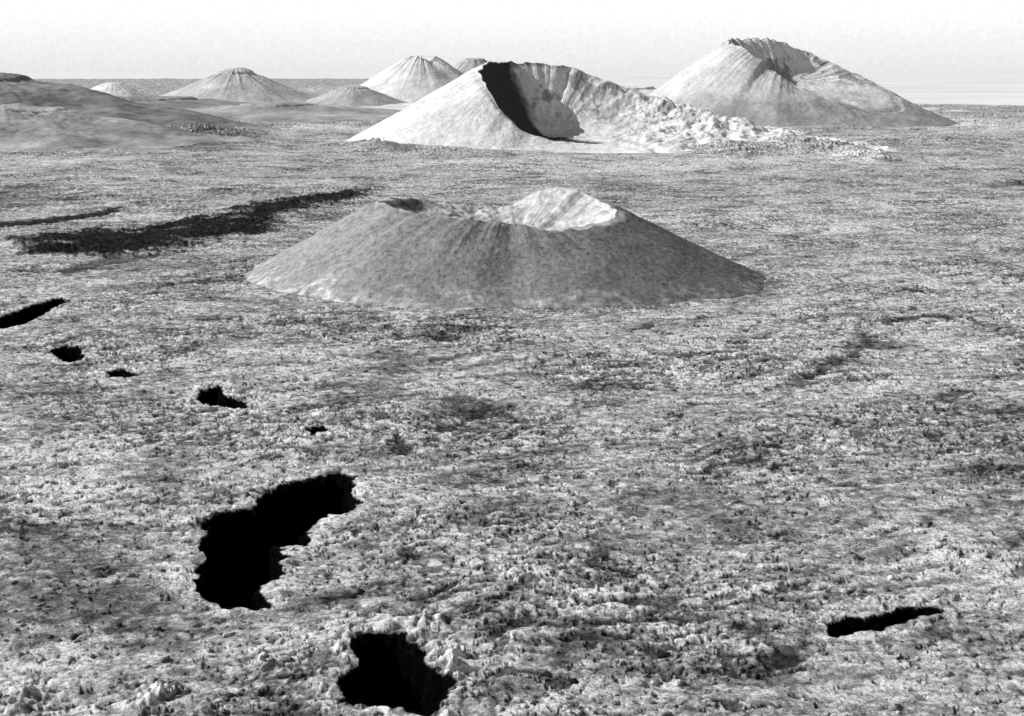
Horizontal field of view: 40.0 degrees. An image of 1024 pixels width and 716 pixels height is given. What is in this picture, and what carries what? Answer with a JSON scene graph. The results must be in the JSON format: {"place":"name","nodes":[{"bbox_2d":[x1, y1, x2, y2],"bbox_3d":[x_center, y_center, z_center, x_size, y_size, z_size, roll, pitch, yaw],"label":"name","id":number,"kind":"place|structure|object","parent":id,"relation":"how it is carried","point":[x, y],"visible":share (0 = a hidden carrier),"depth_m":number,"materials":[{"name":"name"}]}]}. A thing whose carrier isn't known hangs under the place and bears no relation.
{"place":"outdoors","nodes":[
{"label":"outdoors","id":0,"kind":"place"},
{"bbox_2d":[0,103,259,150],"bbox_3d":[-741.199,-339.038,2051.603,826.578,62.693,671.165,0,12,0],"label":"ash hill","id":1,"kind":"structure","parent":0,"point":[25,127],"depth_m":1938.47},
{"bbox_2d":[0,72,281,129],"bbox_3d":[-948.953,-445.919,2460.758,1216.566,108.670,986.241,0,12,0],"label":"ash hill","id":2,"kind":"structure","parent":0,"point":[20,88],"depth_m":2369.35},
{"bbox_2d":[116,96,249,107],"bbox_3d":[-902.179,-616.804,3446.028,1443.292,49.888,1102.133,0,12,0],"label":"ash hill","id":3,"kind":"structure","parent":0,"point":[178,101],"depth_m":3331.83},
{"bbox_2d":[182,102,401,121],"bbox_3d":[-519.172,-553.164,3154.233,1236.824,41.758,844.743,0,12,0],"label":"ash hill","id":4,"kind":"structure","parent":0,"point":[287,112],"depth_m":2990.50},
{"bbox_2d":[0,78,1023,715],"bbox_3d":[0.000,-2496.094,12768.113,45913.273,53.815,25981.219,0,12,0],"label":"lava field ground","id":5,"kind":"structure","parent":0,"point":[930,212],"depth_m":387.92,"materials":[{"name":"grey stone"}]},
{"bbox_2d":[91,82,149,96],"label":"distant volcanic cone","id":6,"kind":"object","parent":5,"relation":"on","point":[117,89],"visible":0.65,"depth_m":4857.13,"materials":[{"name":"grey stone"}]},
{"bbox_2d":[161,67,317,102],"bbox_3d":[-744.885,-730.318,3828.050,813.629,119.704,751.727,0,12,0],"label":"distant volcanic cone","id":7,"kind":"object","parent":5,"relation":"on","point":[240,84],"visible":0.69,"depth_m":3724.13,"materials":[{"name":"grey stone"}]},
{"bbox_2d":[304,85,408,105],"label":"distant volcanic cone","id":8,"kind":"object","parent":5,"relation":"on","point":[354,95],"visible":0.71,"depth_m":3668.94,"materials":[{"name":"grey stone"}]},
{"bbox_2d":[360,55,463,102],"bbox_3d":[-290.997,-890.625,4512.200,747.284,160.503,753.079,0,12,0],"label":"distant volcanic cone","id":9,"kind":"object","parent":5,"relation":"on","point":[411,79],"visible":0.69,"depth_m":4380.58,"materials":[{"name":"grey stone"}]},
{"bbox_2d":[454,58,487,72],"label":"distant volcanic cone","id":10,"kind":"object","parent":5,"relation":"on","point":[465,65],"visible":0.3,"depth_m":4749.77,"materials":[{"name":"grey stone"}]},
{"bbox_2d":[245,187,766,308],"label":"cinder cone","id":11,"kind":"object","parent":5,"relation":"on","point":[558,247],"visible":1,"depth_m":650.15,"materials":[{"name":"grey stone"}]},
{"bbox_2d":[0,280,1023,715],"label":"lava boulders","id":12,"kind":"object","parent":5,"relation":"on","point":[354,592],"visible":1,"depth_m":282.01,"materials":[{"name":"grey stone"}]},
{"bbox_2d":[346,61,898,153],"bbox_3d":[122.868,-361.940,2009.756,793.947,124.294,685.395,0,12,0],"label":"breached crater cone","id":13,"kind":"object","parent":5,"relation":"on","point":[524,106],"visible":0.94,"depth_m":1963.14,"materials":[{"name":"grey stone"}]},
{"bbox_2d":[648,37,958,126],"bbox_3d":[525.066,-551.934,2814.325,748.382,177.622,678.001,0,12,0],"label":"tall crater cone","id":14,"kind":"object","parent":5,"relation":"on","point":[768,82],"visible":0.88,"depth_m":2681.34,"materials":[{"name":"grey stone"}]},
{"bbox_2d":[0,72,1023,104],"bbox_3d":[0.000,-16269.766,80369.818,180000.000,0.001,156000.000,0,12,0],"label":"sea","id":15,"kind":"structure","parent":0,"point":[992,88],"depth_m":22663.12,"materials":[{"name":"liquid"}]},
{"bbox_2d":[0,0,1023,71],"label":"sky","id":16,"kind":"structure","parent":0,"point":[36,35],"materials":[{"name":"white"}]},
{"bbox_2d":[355,85,971,113],"bbox_3d":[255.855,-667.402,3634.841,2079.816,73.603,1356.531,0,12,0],"label":"ash hill","id":17,"kind":"structure","parent":0,"point":[646,90],"depth_m":3554.22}
]}

